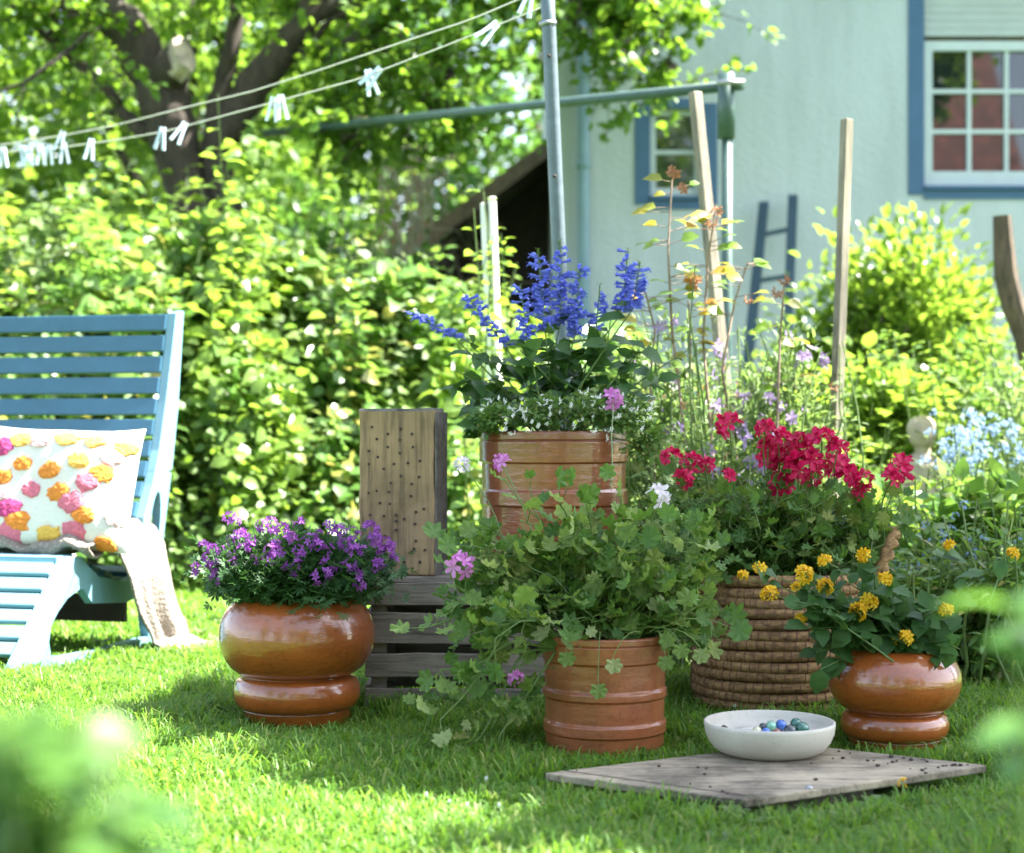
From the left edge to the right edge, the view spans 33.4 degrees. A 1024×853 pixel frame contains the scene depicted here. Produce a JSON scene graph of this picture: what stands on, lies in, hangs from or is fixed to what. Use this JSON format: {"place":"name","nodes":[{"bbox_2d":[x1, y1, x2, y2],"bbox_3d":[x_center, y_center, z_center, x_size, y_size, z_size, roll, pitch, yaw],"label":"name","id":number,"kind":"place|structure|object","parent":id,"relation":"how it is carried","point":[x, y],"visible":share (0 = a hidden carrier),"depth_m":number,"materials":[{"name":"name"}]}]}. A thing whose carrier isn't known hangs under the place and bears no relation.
{"place":"outdoors","nodes":[
{"label":"outdoors","id":0,"kind":"place"},
{"bbox_2d":[115,652,180,840],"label":"foreground plant","id":1,"kind":"object","parent":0,"point":[147,799],"visible":0.24,"depth_m":1.09,"materials":[{"name":"green plant"}]},
{"bbox_2d":[0,0,541,316],"label":"sky","id":2,"kind":"structure","parent":0,"point":[509,77],"materials":[{"name":"white"}]},
{"bbox_2d":[0,528,1023,852],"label":"ground","id":3,"kind":"structure","parent":0,"point":[884,790],"depth_m":3.54,"materials":[{"name":"plant"}]},
{"bbox_2d":[1,9,72,180],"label":"background tree","id":4,"kind":"object","parent":3,"relation":"on","point":[20,144],"visible":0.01,"depth_m":23.04,"materials":[{"name":"green plant"}]},
{"bbox_2d":[0,169,109,395],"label":"raspberry bush","id":5,"kind":"object","parent":3,"relation":"on","point":[8,209],"visible":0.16,"depth_m":9.23,"materials":[{"name":"green plant"}]},
{"bbox_2d":[0,0,123,276],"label":"background tree","id":6,"kind":"object","parent":3,"relation":"on","point":[21,191],"visible":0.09,"depth_m":19.50,"materials":[{"name":"green plant"}]},
{"bbox_2d":[0,166,128,316],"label":"hedge shrub","id":7,"kind":"object","parent":3,"relation":"on","point":[29,172],"visible":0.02,"depth_m":13.45,"materials":[{"name":"green plant"}]},
{"bbox_2d":[0,311,183,673],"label":"garden lounger","id":8,"kind":"object","parent":3,"relation":"on","point":[38,595],"visible":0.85,"depth_m":5.88,"materials":[{"name":"blue paint"}]},
{"bbox_2d":[0,518,218,654],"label":"blanket","id":9,"kind":"object","parent":8,"relation":"on","point":[144,559],"visible":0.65,"depth_m":5.51,"materials":[{"name":"fabric"}]},
{"bbox_2d":[0,426,145,553],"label":"cushion","id":10,"kind":"object","parent":9,"relation":"on","point":[54,484],"visible":0.98,"depth_m":5.35,"materials":[{"name":"fabric"}]},
{"bbox_2d":[0,690,202,852],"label":"foreground plant","id":11,"kind":"object","parent":3,"relation":"on","point":[40,733],"visible":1,"depth_m":0.89,"materials":[{"name":"green plant"}]},
{"bbox_2d":[0,157,248,576],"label":"raspberry bush","id":12,"kind":"object","parent":3,"relation":"on","point":[119,281],"visible":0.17,"depth_m":8.58,"materials":[{"name":"green plant"}]},
{"bbox_2d":[0,1,340,272],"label":"background tree","id":13,"kind":"object","parent":3,"relation":"on","point":[155,179],"visible":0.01,"depth_m":25.27,"materials":[{"name":"green plant"}]},
{"bbox_2d":[0,153,451,564],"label":"raspberry bush","id":14,"kind":"object","parent":3,"relation":"on","point":[44,224],"visible":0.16,"depth_m":8.99,"materials":[{"name":"green plant"}]},
{"bbox_2d":[0,0,455,268],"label":"background tree","id":15,"kind":"object","parent":3,"relation":"on","point":[282,166],"visible":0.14,"depth_m":18.17,"materials":[{"name":"green plant"}]},
{"bbox_2d":[84,184,374,297],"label":"hedge shrub","id":16,"kind":"object","parent":3,"relation":"on","point":[293,229],"visible":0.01,"depth_m":13.77,"materials":[{"name":"green plant"}]},
{"bbox_2d":[86,94,419,598],"bbox_3d":[-1.399,-0.400,8.735,1.745,2.389,2.937,0,0,0],"label":"raspberry bush","id":17,"kind":"object","parent":3,"relation":"on","point":[236,280],"visible":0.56,"depth_m":8.21,"materials":[{"name":"green plant"}]},
{"bbox_2d":[218,598,374,730],"bbox_3d":[-0.545,0.588,4.330,0.394,0.325,0.394,0,0,0],"label":"glazed pot","id":18,"kind":"object","parent":3,"relation":"on","point":[301,666],"visible":0.8,"depth_m":4.18,"materials":[{"name":"ceramic"}]},
{"bbox_2d":[179,510,417,621],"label":"purple flowers","id":19,"kind":"object","parent":18,"relation":"in","point":[302,568],"visible":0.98,"depth_m":4.22,"materials":[{"name":"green plant"}]},
{"bbox_2d":[154,0,541,273],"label":"background tree","id":20,"kind":"object","parent":3,"relation":"on","point":[469,167],"visible":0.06,"depth_m":23.04,"materials":[{"name":"green plant"}]},
{"bbox_2d":[243,137,456,278],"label":"hedge shrub","id":21,"kind":"object","parent":3,"relation":"on","point":[326,227],"visible":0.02,"depth_m":14.75,"materials":[{"name":"green plant"}]},
{"bbox_2d":[179,232,524,587],"bbox_3d":[-0.962,-0.111,8.569,1.746,1.875,2.614,0,0,-24],"label":"raspberry bush","id":22,"kind":"object","parent":3,"relation":"on","point":[329,291],"visible":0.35,"depth_m":8.30,"materials":[{"name":"green plant"}]},
{"bbox_2d":[0,0,785,545],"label":"apple tree","id":23,"kind":"object","parent":3,"relation":"on","point":[316,32],"visible":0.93,"depth_m":10.23,"materials":[{"name":"green plant"}]},
{"bbox_2d":[284,238,508,557],"bbox_3d":[-0.554,-0.091,8.577,1.289,1.795,2.819,0,0,0],"label":"raspberry bush","id":24,"kind":"object","parent":3,"relation":"on","point":[398,281],"visible":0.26,"depth_m":8.43,"materials":[{"name":"green plant"}]},
{"bbox_2d":[351,225,441,339],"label":"hedge shrub","id":25,"kind":"object","parent":3,"relation":"on","point":[415,255],"depth_m":12.05,"materials":[{"name":"green plant"}]},
{"bbox_2d":[271,55,549,335],"bbox_3d":[-0.500,-1.168,13.105,2.387,3.849,2.029,0,0,-31],"label":"bare shrub","id":26,"kind":"object","parent":3,"relation":"on","point":[417,230],"visible":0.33,"depth_m":12.81,"materials":[{"name":"plant"}]},
{"bbox_2d":[375,153,502,249],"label":"hedge shrub","id":27,"kind":"object","parent":3,"relation":"on","point":[463,159],"depth_m":16.80,"materials":[{"name":"plant"}]},
{"bbox_2d":[330,263,554,558],"bbox_3d":[-0.285,-0.037,8.522,1.463,1.678,3.014,0,0,0],"label":"raspberry bush","id":28,"kind":"object","parent":3,"relation":"on","point":[425,388],"visible":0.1,"depth_m":8.43,"materials":[{"name":"green plant"}]},
{"bbox_2d":[356,0,541,252],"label":"background tree","id":29,"kind":"object","parent":3,"relation":"on","point":[536,127],"visible":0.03,"depth_m":25.41,"materials":[{"name":"green plant"}]},
{"bbox_2d":[480,203,491,379],"bbox_3d":[-0.080,-0.057,6.600,0.085,1.615,0.021,0,0,0],"label":"wooden stake","id":30,"kind":"object","parent":3,"relation":"on","point":[484,242],"visible":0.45,"depth_m":6.59,"materials":[{"name":"wood"}]},
{"bbox_2d":[425,143,548,361],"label":"garden shed","id":31,"kind":"structure","parent":3,"relation":"on","point":[519,190],"depth_m":13.10,"materials":[{"name":"brown wood"}]},
{"bbox_2d":[448,189,529,556],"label":"climbing plant","id":32,"kind":"object","parent":3,"relation":"on","point":[502,300],"visible":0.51,"depth_m":6.55,"materials":[{"name":"green plant"}]},
{"bbox_2d":[488,197,502,380],"bbox_3d":[-0.046,-0.069,6.600,0.092,1.638,0.029,0,0,0],"label":"wooden stake","id":33,"kind":"object","parent":3,"relation":"on","point":[492,212],"visible":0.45,"depth_m":6.59,"materials":[{"name":"wood"}]},
{"bbox_2d":[259,72,744,383],"bbox_3d":[-0.276,-0.524,8.878,0.120,2.547,3.852,0,0,-41],"label":"washing post","id":34,"kind":"object","parent":3,"relation":"on","point":[725,86],"visible":0.76,"depth_m":7.80,"materials":[{"name":"metal"}]},
{"bbox_2d":[3,617,1001,851],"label":"clover","id":35,"kind":"object","parent":3,"relation":"on","point":[725,835],"visible":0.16,"depth_m":3.17,"materials":[{"name":"green plant"}]},
{"bbox_2d":[365,572,648,708],"bbox_3d":[-0.013,0.573,4.662,0.755,0.352,0.384,0,0,0],"label":"wooden crate","id":36,"kind":"object","parent":3,"relation":"on","point":[397,657],"visible":0.21,"depth_m":4.47,"materials":[{"name":"grey wood"}]},
{"bbox_2d":[359,408,446,575],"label":"insect hotel","id":37,"kind":"structure","parent":36,"relation":"on","point":[403,477],"depth_m":4.54,"materials":[{"name":"brown wood"}]},
{"bbox_2d":[478,431,628,557],"bbox_3d":[0.114,0.204,4.640,0.410,0.384,0.410,0,0,0],"label":"ribbed pot","id":38,"kind":"object","parent":36,"relation":"on","point":[545,455],"visible":0.57,"depth_m":4.47,"materials":[{"name":"brown ceramic"}]},
{"bbox_2d":[405,238,695,438],"bbox_3d":[0.115,-0.229,4.641,0.805,0.572,0.298,0,0,-9],"label":"blue salvia","id":39,"kind":"object","parent":38,"relation":"on","point":[596,354],"visible":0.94,"depth_m":4.62,"materials":[{"name":"green plant"}]},
{"bbox_2d":[468,380,677,462],"bbox_3d":[0.150,-0.013,4.461,0.568,0.220,0.183,0,0,0],"label":"white bacopa","id":40,"kind":"object","parent":38,"relation":"on","point":[491,418],"visible":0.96,"depth_m":4.46,"materials":[{"name":"green plant"}]},
{"bbox_2d":[539,0,573,430],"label":"clothesline pole","id":41,"kind":"object","parent":3,"relation":"on","point":[547,24],"visible":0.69,"depth_m":5.18,"materials":[{"name":"metal"}]},
{"bbox_2d":[0,0,517,144],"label":"clothesline","id":42,"kind":"object","parent":41,"relation":"attached to","point":[278,82],"visible":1,"depth_m":6.17,"materials":[{"name":"white"}]},
{"bbox_2d":[517,0,533,18],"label":"clothes peg","id":43,"kind":"object","parent":42,"relation":"attached to","point":[529,10],"visible":1,"depth_m":5.24,"materials":[{"name":"plastic"}]},
{"bbox_2d":[2,7,540,151],"bbox_3d":[-1.614,-1.285,7.027,0.005,0.232,5.020,0,0,-43],"label":"clothesline","id":44,"kind":"object","parent":41,"relation":"attached to","point":[289,97],"visible":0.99,"depth_m":6.13,"materials":[{"name":"white"}]},
{"bbox_2d":[0,147,7,167],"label":"clothes peg","id":45,"kind":"object","parent":44,"relation":"hanging from","point":[3,154],"visible":1,"depth_m":7.77,"materials":[{"name":"plastic"}]},
{"bbox_2d":[19,145,30,166],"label":"clothes peg","id":46,"kind":"object","parent":44,"relation":"attached to","point":[22,155],"visible":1,"depth_m":7.63,"materials":[{"name":"plastic"}]},
{"bbox_2d":[23,145,33,165],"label":"clothes peg","id":47,"kind":"object","parent":44,"relation":"hanging from","point":[26,155],"visible":1,"depth_m":7.59,"materials":[{"name":"plastic"}]},
{"bbox_2d":[35,144,46,165],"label":"clothes peg","id":48,"kind":"object","parent":44,"relation":"hanging from","point":[38,155],"visible":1,"depth_m":7.51,"materials":[{"name":"plastic"}]},
{"bbox_2d":[43,144,53,164],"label":"clothes peg","id":49,"kind":"object","parent":44,"relation":"hanging from","point":[46,154],"visible":1,"depth_m":7.46,"materials":[{"name":"plastic"}]},
{"bbox_2d":[52,130,65,150],"bbox_3d":[-1.952,-1.233,7.379,0.047,0.092,0.020,15,-4,-15],"label":"clothes peg","id":50,"kind":"object","parent":44,"relation":"hanging from","point":[58,140],"visible":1,"depth_m":7.37,"materials":[{"name":"plastic"}]},
{"bbox_2d":[59,142,69,163],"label":"clothes peg","id":51,"kind":"object","parent":44,"relation":"hanging from","point":[67,154],"visible":1,"depth_m":7.36,"materials":[{"name":"plastic"}]},
{"bbox_2d":[83,138,94,160],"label":"clothes peg","id":52,"kind":"object","parent":44,"relation":"hanging from","point":[89,144],"visible":1,"depth_m":7.19,"materials":[{"name":"plastic"}]},
{"bbox_2d":[153,126,165,150],"bbox_3d":[-1.397,-1.146,6.792,0.047,0.092,0.020,10,1,6],"label":"clothes peg","id":53,"kind":"object","parent":44,"relation":"attached to","point":[160,134],"visible":1,"depth_m":6.79,"materials":[{"name":"plastic"}]},
{"bbox_2d":[169,121,187,144],"bbox_3d":[-1.298,-1.150,6.673,0.047,0.092,0.020,32,-14,-24],"label":"clothes peg","id":54,"kind":"object","parent":44,"relation":"attached to","point":[180,127],"visible":1,"depth_m":6.67,"materials":[{"name":"plastic"}]},
{"bbox_2d":[265,96,277,122],"bbox_3d":[-0.876,-1.159,6.237,0.047,0.092,0.020,6,-1,-13],"label":"clothes peg","id":55,"kind":"object","parent":44,"relation":"hanging from","point":[273,105],"visible":1,"depth_m":6.23,"materials":[{"name":"plastic"}]},
{"bbox_2d":[277,94,289,120],"bbox_3d":[-0.837,-1.160,6.203,0.047,0.092,0.020,-7,3,-21],"label":"clothes peg","id":56,"kind":"object","parent":44,"relation":"hanging from","point":[283,103],"visible":1,"depth_m":6.20,"materials":[{"name":"plastic"}]},
{"bbox_2d":[358,65,383,91],"bbox_3d":[-0.476,-1.185,5.797,0.047,0.092,0.020,43,3,4],"label":"clothes peg","id":57,"kind":"object","parent":44,"relation":"attached to","point":[368,76],"visible":1,"depth_m":5.79,"materials":[{"name":"plastic"}]},
{"bbox_2d":[364,68,380,96],"bbox_3d":[-0.482,-1.175,5.830,0.047,0.092,0.020,-15,5,-18],"label":"clothes peg","id":58,"kind":"object","parent":44,"relation":"hanging from","point":[376,88],"visible":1,"depth_m":5.82,"materials":[{"name":"plastic"}]},
{"bbox_2d":[473,20,499,46],"bbox_3d":[-0.076,-1.239,5.363,0.092,0.047,0.020,-48,20,-19],"label":"clothes peg","id":59,"kind":"object","parent":44,"relation":"attached to","point":[490,28],"visible":1,"depth_m":5.36,"materials":[{"name":"plastic"}]},
{"bbox_2d":[451,336,667,562],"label":"raspberry bush","id":60,"kind":"object","parent":3,"relation":"on","point":[470,441],"visible":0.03,"depth_m":8.41,"materials":[{"name":"green plant"}]},
{"bbox_2d":[542,627,667,757],"bbox_3d":[0.215,0.614,3.960,0.293,0.272,0.293,0,0,0],"label":"ribbed pot","id":61,"kind":"object","parent":3,"relation":"on","point":[626,711],"visible":0.69,"depth_m":3.84,"materials":[{"name":"red ceramic"}]},
{"bbox_2d":[389,387,751,759],"bbox_3d":[0.110,0.332,3.993,0.824,0.865,0.661,0,0,-10],"label":"sprawling geranium","id":62,"kind":"object","parent":61,"relation":"in","point":[581,579],"visible":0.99,"depth_m":3.86,"materials":[{"name":"green plant"}]},
{"bbox_2d":[574,310,720,509],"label":"raspberry bush","id":63,"kind":"object","parent":3,"relation":"on","point":[613,329],"depth_m":8.74,"materials":[{"name":"green plant"}]},
{"bbox_2d":[579,309,757,654],"bbox_3d":[0.449,0.193,5.396,0.553,1.156,0.539,0,0,35],"label":"lilac perennial","id":64,"kind":"object","parent":3,"relation":"on","point":[694,382],"visible":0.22,"depth_m":5.36,"materials":[{"name":"green plant"}]},
{"bbox_2d":[623,383,775,667],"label":"lilac perennial","id":65,"kind":"object","parent":3,"relation":"on","point":[741,465],"visible":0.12,"depth_m":5.05,"materials":[{"name":"green plant"}]},
{"bbox_2d":[688,91,735,452],"bbox_3d":[0.729,-0.203,5.900,0.239,1.911,0.046,0,0,0],"label":"wooden stake","id":66,"kind":"object","parent":3,"relation":"on","point":[700,146],"visible":0.48,"depth_m":5.89,"materials":[{"name":"brown wood"}]},
{"bbox_2d":[613,164,818,663],"bbox_3d":[0.624,-0.029,5.297,0.652,1.557,0.214,0,0,0],"label":"rose bush","id":67,"kind":"object","parent":3,"relation":"on","point":[701,216],"visible":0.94,"depth_m":5.29,"materials":[{"name":"green plant"}]},
{"bbox_2d":[640,319,810,488],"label":"lilac perennial","id":68,"kind":"object","parent":3,"relation":"on","point":[737,390],"visible":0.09,"depth_m":5.67,"materials":[{"name":"green plant"}]},
{"bbox_2d":[715,316,805,431],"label":"shrub","id":69,"kind":"object","parent":3,"relation":"on","point":[754,355],"visible":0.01,"depth_m":9.76,"materials":[{"name":"green plant"}]},
{"bbox_2d":[545,748,985,817],"bbox_3d":[0.524,0.722,3.490,0.823,0.056,0.406,0,0,-31],"label":"wooden board","id":70,"kind":"object","parent":3,"relation":"on","point":[792,782],"visible":0.89,"depth_m":3.42,"materials":[{"name":"grey wood"}]},
{"bbox_2d":[704,710,835,760],"bbox_3d":[0.552,0.665,3.660,0.280,0.070,0.280,0,0,0],"label":"shallow bowl","id":71,"kind":"object","parent":70,"relation":"on","point":[816,738],"visible":0.96,"depth_m":3.57,"materials":[{"name":"ceramic"}]},
{"bbox_2d":[733,726,753,730],"bbox_3d":[0.505,0.652,3.669,0.064,0.016,0.039,0,0,0],"label":"flat stone","id":72,"kind":"object","parent":71,"relation":"in","point":[750,728],"visible":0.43,"depth_m":3.66,"materials":[{"name":"stone"}]},
{"bbox_2d":[752,726,761,730],"bbox_3d":[0.522,0.648,3.635,0.020,0.020,0.020,0,0,0],"label":"marble","id":73,"kind":"object","parent":71,"relation":"on","point":[756,728],"visible":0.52,"depth_m":3.63},
{"bbox_2d":[766,721,775,730],"bbox_3d":[0.559,0.647,3.687,0.023,0.023,0.023,0,0,0],"label":"marble","id":74,"kind":"object","parent":71,"relation":"on","point":[771,725],"visible":0.85,"depth_m":3.68},
{"bbox_2d":[776,719,786,730],"bbox_3d":[0.583,0.646,3.696,0.024,0.024,0.024,0,0,0],"label":"marble","id":75,"kind":"object","parent":71,"relation":"on","point":[781,724],"visible":0.84,"depth_m":3.69},
{"bbox_2d":[784,725,795,731],"bbox_3d":[0.589,0.645,3.615,0.027,0.027,0.027,0,0,0],"label":"marble","id":76,"kind":"object","parent":71,"relation":"on","point":[788,728],"visible":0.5,"depth_m":3.61},
{"bbox_2d":[790,718,800,725],"bbox_3d":[0.616,0.645,3.703,0.026,0.026,0.026,0,0,0],"label":"marble","id":77,"kind":"object","parent":71,"relation":"on","point":[794,721],"visible":0.47,"depth_m":3.69},
{"bbox_2d":[795,722,808,730],"bbox_3d":[0.616,0.643,3.628,0.031,0.031,0.031,0,0,0],"label":"marble","id":78,"kind":"object","parent":71,"relation":"on","point":[801,726],"visible":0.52,"depth_m":3.62},
{"bbox_2d":[576,750,968,793],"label":"soil crumbs","id":79,"kind":"object","parent":70,"relation":"on","point":[910,759],"visible":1,"depth_m":3.52,"materials":[{"name":"soil"}]},
{"bbox_2d":[741,194,797,391],"bbox_3d":[1.565,-0.361,10.337,0.334,2.238,1.250,0,0,19],"label":"ladder","id":80,"kind":"object","parent":3,"relation":"on","point":[762,234],"visible":0.33,"depth_m":10.65,"materials":[{"name":"wood"}]},
{"bbox_2d":[539,0,1023,411],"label":"house","id":81,"kind":"structure","parent":3,"relation":"on","point":[927,96],"depth_m":11.00,"materials":[{"name":"blue paint"}]},
{"bbox_2d":[650,111,698,199],"bbox_3d":[1.057,-1.755,11.043,0.327,0.585,0.155,0,0,0],"label":"window","id":82,"kind":"structure","parent":81,"relation":"in","point":[676,149],"depth_m":11.10,"materials":[{"name":"white glass"}]},
{"bbox_2d":[924,41,1023,189],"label":"window","id":83,"kind":"structure","parent":81,"relation":"in","point":[974,90],"depth_m":11.10,"materials":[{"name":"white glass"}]},
{"bbox_2d":[707,319,876,516],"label":"lilac perennial","id":84,"kind":"object","parent":3,"relation":"on","point":[792,417],"visible":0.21,"depth_m":5.56,"materials":[{"name":"green plant"}]},
{"bbox_2d":[690,526,900,715],"bbox_3d":[0.725,0.512,4.519,0.507,0.500,0.504,0,0,-40],"label":"straw basket","id":85,"kind":"object","parent":3,"relation":"on","point":[764,664],"visible":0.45,"depth_m":4.30,"materials":[{"name":"wicker"}]},
{"bbox_2d":[631,410,918,584],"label":"red geranium","id":86,"kind":"object","parent":85,"relation":"on","point":[776,530],"visible":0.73,"depth_m":4.41,"materials":[{"name":"green plant"}]},
{"bbox_2d":[707,390,901,508],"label":"leafy perennial","id":87,"kind":"object","parent":3,"relation":"on","point":[867,440],"visible":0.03,"depth_m":6.90,"materials":[{"name":"green plant"}]},
{"bbox_2d":[829,118,853,511],"bbox_3d":[1.068,-0.129,5.600,0.105,1.760,0.041,0,0,0],"label":"wooden stake","id":88,"kind":"object","parent":3,"relation":"on","point":[842,230],"visible":0.55,"depth_m":5.59,"materials":[{"name":"brown wood"}]},
{"bbox_2d":[749,215,991,439],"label":"shrub","id":89,"kind":"object","parent":3,"relation":"on","point":[826,313],"visible":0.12,"depth_m":9.21,"materials":[{"name":"green plant"}]},
{"bbox_2d":[750,201,1022,437],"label":"shrub","id":90,"kind":"object","parent":3,"relation":"on","point":[897,300],"visible":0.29,"depth_m":9.03,"materials":[{"name":"green plant"}]},
{"bbox_2d":[750,329,1023,504],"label":"leafy perennial","id":91,"kind":"object","parent":3,"relation":"on","point":[895,404],"visible":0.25,"depth_m":7.22,"materials":[{"name":"green plant"}]},
{"bbox_2d":[829,650,961,753],"bbox_3d":[0.892,0.632,3.980,0.306,0.235,0.306,0,0,0],"label":"glazed pot","id":92,"kind":"object","parent":3,"relation":"on","point":[903,700],"visible":0.84,"depth_m":3.87,"materials":[{"name":"ceramic"}]},
{"bbox_2d":[737,539,1020,694],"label":"yellow lantana","id":93,"kind":"object","parent":92,"relation":"in","point":[883,614],"visible":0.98,"depth_m":3.87,"materials":[{"name":"green plant"}]},
{"bbox_2d":[897,777,906,786],"bbox_3d":[0.770,0.703,3.372,0.019,0.018,0.022,0,0,-11],"label":"fallen blossom","id":94,"kind":"object","parent":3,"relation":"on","point":[900,779],"visible":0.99,"depth_m":3.37,"materials":[{"name":"plant"}]},
{"bbox_2d":[848,476,991,552],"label":"leafy perennial","id":95,"kind":"object","parent":3,"relation":"on","point":[933,484],"visible":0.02,"depth_m":5.97,"materials":[{"name":"green plant"}]},
{"bbox_2d":[896,415,950,527],"bbox_3d":[1.658,0.352,6.897,0.241,0.795,0.172,0,0,0],"label":"garden statue","id":96,"kind":"object","parent":3,"relation":"on","point":[922,424],"visible":0.23,"depth_m":6.86,"materials":[{"name":"stone"}]},
{"bbox_2d":[853,323,1023,487],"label":"leafy perennial","id":97,"kind":"object","parent":3,"relation":"on","point":[961,332],"visible":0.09,"depth_m":7.48,"materials":[{"name":"green plant"}]},
{"bbox_2d":[856,457,1023,634],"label":"leafy perennial","id":98,"kind":"object","parent":3,"relation":"on","point":[945,502],"visible":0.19,"depth_m":5.26,"materials":[{"name":"green plant"}]},
{"bbox_2d":[865,408,1023,545],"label":"forget me not","id":99,"kind":"object","parent":3,"relation":"on","point":[959,432],"visible":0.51,"depth_m":6.02,"materials":[{"name":"blue plant"}]},
{"bbox_2d":[888,493,1023,686],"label":"leafy perennial","id":100,"kind":"object","parent":3,"relation":"on","point":[992,620],"visible":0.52,"depth_m":4.76,"materials":[{"name":"green plant"}]},
{"bbox_2d":[888,551,1023,684],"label":"leafy perennial","id":101,"kind":"object","parent":3,"relation":"on","point":[974,613],"visible":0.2,"depth_m":4.81,"materials":[{"name":"green plant"}]},
{"bbox_2d":[889,500,1023,680],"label":"forget me not","id":102,"kind":"object","parent":3,"relation":"on","point":[917,553],"visible":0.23,"depth_m":4.95,"materials":[{"name":"green plant"}]},
{"bbox_2d":[922,328,1023,492],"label":"leafy perennial","id":103,"kind":"object","parent":3,"relation":"on","point":[1009,401],"visible":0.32,"depth_m":6.89,"materials":[{"name":"green plant"}]},
{"bbox_2d":[937,586,1023,852],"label":"foreground plant","id":104,"kind":"object","parent":3,"relation":"on","point":[1007,730],"visible":1,"depth_m":1.08,"materials":[{"name":"green plant"}]},
{"bbox_2d":[993,215,1023,372],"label":"driftwood post","id":105,"kind":"object","parent":3,"relation":"on","point":[1008,287],"visible":0.93,"depth_m":7.76,"materials":[{"name":"brown wood"}]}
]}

